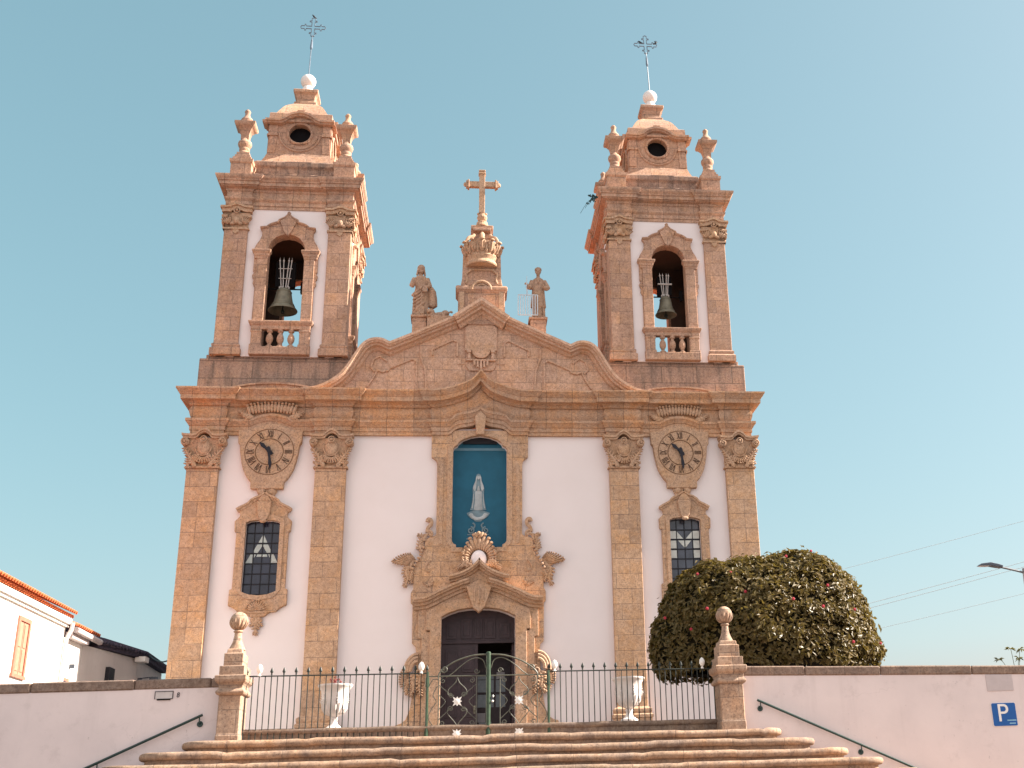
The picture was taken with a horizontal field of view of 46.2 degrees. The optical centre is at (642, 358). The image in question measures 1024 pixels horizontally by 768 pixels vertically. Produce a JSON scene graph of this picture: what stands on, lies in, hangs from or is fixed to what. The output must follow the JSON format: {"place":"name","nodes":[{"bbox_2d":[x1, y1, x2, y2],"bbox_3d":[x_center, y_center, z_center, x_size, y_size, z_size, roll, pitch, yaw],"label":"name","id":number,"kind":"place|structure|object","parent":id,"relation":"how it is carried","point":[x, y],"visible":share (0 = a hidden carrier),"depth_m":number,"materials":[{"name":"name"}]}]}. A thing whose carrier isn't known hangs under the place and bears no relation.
{"place":"outdoors","nodes":[
{"label":"outdoors","id":0,"kind":"place"},
{"bbox_2d":[165,18,764,729],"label":"church","id":1,"kind":"structure","parent":0,"point":[479,472],"depth_m":36.15,"materials":[{"name":"white paint"}]},
{"bbox_2d":[242,522,279,594],"bbox_3d":[-11.028,5.796,34.361,0.986,2.200,0.042,1,-21,-8],"label":"window glass","id":2,"kind":"structure","parent":1,"relation":"in","point":[262,539],"depth_m":34.36,"materials":[{"name":"black glass"}]},
{"bbox_2d":[267,258,302,316],"bbox_3d":[-11.434,-2.311,37.904,0.961,1.972,0.961,-17,-25,33],"label":"church bell","id":3,"kind":"object","parent":1,"relation":"hanging from","point":[282,304],"visible":0.99,"depth_m":37.89,"materials":[{"name":"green metal"}]},
{"bbox_2d":[409,265,436,314],"bbox_3d":[-7.038,-2.187,38.078,0.900,1.864,0.568,1,-21,-8],"label":"saint statue","id":4,"kind":"object","parent":1,"relation":"on","point":[422,302],"visible":0.99,"depth_m":38.01,"materials":[{"name":"stone"}]},
{"bbox_2d":[422,285,426,291],"bbox_3d":[-6.960,-2.235,37.913,0.155,0.230,0.060,1,-21,-8],"label":"stone book","id":5,"kind":"object","parent":4,"relation":"attached to","point":[424,288],"visible":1,"depth_m":37.89,"materials":[{"name":"stone"}]},
{"bbox_2d":[424,308,452,325],"bbox_3d":[-6.488,-1.272,37.694,0.889,0.688,0.473,1,-21,-8],"label":"stone lion","id":6,"kind":"object","parent":1,"relation":"on","point":[432,316],"visible":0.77,"depth_m":37.55},
{"bbox_2d":[440,644,477,724],"bbox_3d":[-5.254,9.757,33.939,1.045,3.140,0.139,1,-21,-8],"label":"door leaf","id":7,"kind":"structure","parent":1,"relation":"in","point":[450,653],"depth_m":34.08,"materials":[{"name":"brown wood"}]},
{"bbox_2d":[510,643,513,723],"bbox_3d":[-3.822,9.988,34.709,0.090,3.140,1.020,1,-21,-8],"label":"door leaf","id":8,"kind":"structure","parent":1,"relation":"in","point":[512,646],"depth_m":34.55,"materials":[{"name":"brown wood"}]},
{"bbox_2d":[525,267,549,316],"bbox_3d":[-3.437,-2.139,38.631,0.845,1.878,0.497,1,-21,-8],"label":"saint statue","id":9,"kind":"object","parent":1,"relation":"on","point":[538,285],"visible":0.9,"depth_m":38.56,"materials":[{"name":"stone"}]},
{"bbox_2d":[518,289,537,315],"bbox_3d":[-3.699,-1.811,38.193,0.649,0.916,0.048,1,-21,-8],"label":"gridiron","id":10,"kind":"object","parent":9,"relation":"attached to","point":[530,295],"visible":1,"depth_m":38.15,"materials":[{"name":"paint"}]},
{"bbox_2d":[581,194,597,211],"bbox_3d":[-1.788,-5.148,39.559,0.622,0.742,0.100,1,-21,-8],"label":"wall weed","id":11,"kind":"object","parent":1,"relation":"attached to","point":[593,197],"depth_m":39.62,"materials":[{"name":"green plant"}]},
{"bbox_2d":[653,273,682,319],"bbox_3d":[0.743,-2.108,39.765,1.240,1.640,0.720,1,-21,-8],"label":"church bell","id":12,"kind":"object","parent":1,"relation":"hanging from","point":[666,311],"visible":0.99,"depth_m":39.79,"materials":[{"name":"grey metal"}]},
{"bbox_2d":[670,519,700,581],"bbox_3d":[1.295,5.965,36.192,0.986,2.200,0.042,1,-21,-8],"label":"window glass","id":13,"kind":"structure","parent":1,"relation":"in","point":[684,534],"depth_m":36.29,"materials":[{"name":"glass"}]},
{"bbox_2d":[424,651,550,735],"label":"iron gate","id":14,"kind":"structure","parent":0,"point":[488,675],"depth_m":22.30,"materials":[{"name":"metal"}]},
{"bbox_2d":[0,0,1023,678],"label":"sky","id":15,"kind":"structure","parent":0,"point":[870,153],"materials":[{"name":"blue"}]},
{"bbox_2d":[844,521,1021,568],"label":"overhead cable","id":16,"kind":"object","parent":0,"point":[932,545],"visible":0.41,"depth_m":79.61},
{"bbox_2d":[869,562,1022,603],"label":"overhead cable","id":17,"kind":"object","parent":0,"point":[944,583],"visible":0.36,"depth_m":78.79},
{"bbox_2d":[871,567,1022,607],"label":"overhead cable","id":18,"kind":"object","parent":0,"point":[944,588],"visible":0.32,"depth_m":78.69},
{"bbox_2d":[878,594,1020,628],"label":"overhead cable","id":19,"kind":"object","parent":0,"point":[950,611],"visible":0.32,"depth_m":78.20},
{"label":"ground","id":20,"kind":"structure","parent":0,"visible":0},
{"bbox_2d":[0,570,77,683],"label":"white house","id":21,"kind":"structure","parent":20,"relation":"on","point":[32,639],"depth_m":28.68,"materials":[{"name":"paint"}]},
{"bbox_2d":[9,615,31,679],"bbox_3d":[-14.712,6.844,28.101,0.080,1.400,0.950,1,-21,-8],"label":"window","id":22,"kind":"structure","parent":21,"relation":"in","point":[24,625],"depth_m":28.08,"materials":[{"name":"paint"}]},
{"bbox_2d":[59,621,102,681],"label":"house","id":23,"kind":"structure","parent":20,"relation":"on","point":[81,635],"depth_m":32.01,"materials":[{"name":"paint"}]},
{"bbox_2d":[0,678,218,767],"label":"boundary wall","id":24,"kind":"structure","parent":20,"relation":"on","point":[76,724],"depth_m":20.97,"materials":[{"name":"paint"}]},
{"bbox_2d":[84,714,202,767],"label":"handrail","id":25,"kind":"object","parent":24,"relation":"attached to","point":[199,723],"visible":1,"depth_m":20.85,"materials":[{"name":"grey metal"}]},
{"bbox_2d":[154,691,173,699],"bbox_3d":[-8.559,6.022,21.218,0.317,0.154,0.022,0,-21,-7],"label":"letter box","id":26,"kind":"object","parent":24,"relation":"attached to","point":[163,695],"visible":1,"depth_m":21.22,"materials":[{"name":"white metal"}]},
{"bbox_2d":[64,628,166,680],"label":"grey house","id":27,"kind":"structure","parent":20,"relation":"on","point":[108,659],"depth_m":34.59,"materials":[{"name":"paint"}]},
{"bbox_2d":[104,667,114,680],"bbox_3d":[-15.370,9.323,34.168,0.150,0.800,0.710,1,-21,-8],"label":"window","id":28,"kind":"structure","parent":27,"relation":"in","point":[109,672],"depth_m":33.98,"materials":[{"name":"black glass"}]},
{"bbox_2d":[149,655,166,662],"bbox_3d":[-14.172,8.755,34.766,0.058,0.629,3.833,10,-24,-29],"label":"house cable","id":29,"kind":"object","parent":27,"relation":"attached to","point":[157,660],"visible":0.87,"depth_m":34.79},
{"bbox_2d":[743,665,1023,767],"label":"boundary wall","id":30,"kind":"structure","parent":20,"relation":"on","point":[928,716],"depth_m":23.15,"materials":[{"name":"paint"}]},
{"bbox_2d":[757,699,916,767],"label":"handrail","id":31,"kind":"object","parent":30,"relation":"attached to","point":[860,751],"visible":1,"depth_m":22.80,"materials":[{"name":"grey metal"}]},
{"bbox_2d":[985,674,1013,690],"bbox_3d":[7.086,6.441,23.600,0.545,0.315,0.012,0,-21,-7],"label":"cover panel","id":32,"kind":"object","parent":30,"relation":"attached to","point":[1001,682],"visible":1,"depth_m":23.59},
{"bbox_2d":[991,702,1017,726],"bbox_3d":[7.118,7.005,23.381,0.500,0.444,0.023,0,-21,-7],"label":"parking sign","id":33,"kind":"object","parent":30,"relation":"attached to","point":[1004,714],"visible":1,"depth_m":23.37,"materials":[{"name":"blue metal"}]},
{"bbox_2d":[977,562,1023,580],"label":"street lamp","id":34,"kind":"object","parent":20,"relation":"on","point":[993,565],"visible":1,"depth_m":35.22,"materials":[{"name":"grey metal"}]},
{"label":"terrace","id":35,"kind":"structure","parent":0,"visible":0},
{"bbox_2d":[318,683,352,727],"bbox_3d":[-5.856,6.630,22.545,0.650,0.845,0.650,1,-21,-8],"label":"garden urn","id":36,"kind":"object","parent":35,"relation":"on","point":[334,700],"visible":0.8,"depth_m":22.41,"materials":[{"name":"stone"}]},
{"bbox_2d":[330,676,341,682],"bbox_3d":[-5.861,6.207,22.729,0.250,0.261,0.283,1,-21,-8],"label":"potted plant","id":37,"kind":"object","parent":36,"relation":"in","point":[335,680],"visible":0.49,"depth_m":22.67,"materials":[{"name":"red plant"}]},
{"bbox_2d":[102,719,914,767],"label":"stone steps","id":38,"kind":"structure","parent":35,"relation":"on","point":[692,743],"depth_m":21.16,"materials":[{"name":"stone"}]},
{"bbox_2d":[214,612,253,740],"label":"gate pier","id":39,"kind":"structure","parent":38,"relation":"on","point":[232,679],"depth_m":21.13,"materials":[{"name":"stone"}]},
{"bbox_2d":[242,662,428,739],"bbox_3d":[-5.589,6.282,21.701,3.277,1.397,0.110,2,-21,-12],"label":"iron fence","id":40,"kind":"object","parent":38,"relation":"on","point":[260,668],"visible":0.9,"depth_m":21.70,"materials":[{"name":"black metal"}]},
{"bbox_2d":[547,658,715,721],"bbox_3d":[-0.188,6.490,22.859,3.307,1.397,0.110,2,-21,-12],"label":"iron fence","id":41,"kind":"object","parent":38,"relation":"on","point":[701,663],"visible":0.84,"depth_m":22.90,"materials":[{"name":"black metal"}]},
{"bbox_2d":[709,606,746,729],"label":"gate pier","id":42,"kind":"structure","parent":38,"relation":"on","point":[728,669],"depth_m":22.83,"materials":[{"name":"stone"}]},
{"bbox_2d":[612,676,642,720],"bbox_3d":[-0.277,6.716,23.371,0.650,0.845,0.650,1,-21,-8],"label":"garden urn","id":43,"kind":"object","parent":35,"relation":"on","point":[630,692],"visible":0.88,"depth_m":23.23,"materials":[{"name":"stone"}]},
{"bbox_2d":[647,545,887,686],"bbox_3d":[2.797,6.313,26.808,5.486,4.048,4.254,1,-21,-8],"label":"camellia bush","id":44,"kind":"object","parent":35,"relation":"on","point":[795,607],"visible":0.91,"depth_m":25.56,"materials":[{"name":"green plant"}]},
{"bbox_2d":[995,647,1023,664],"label":"sapling","id":45,"kind":"object","parent":35,"relation":"on","point":[1012,648],"visible":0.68,"depth_m":30.20,"materials":[{"name":"green plant"}]}
]}

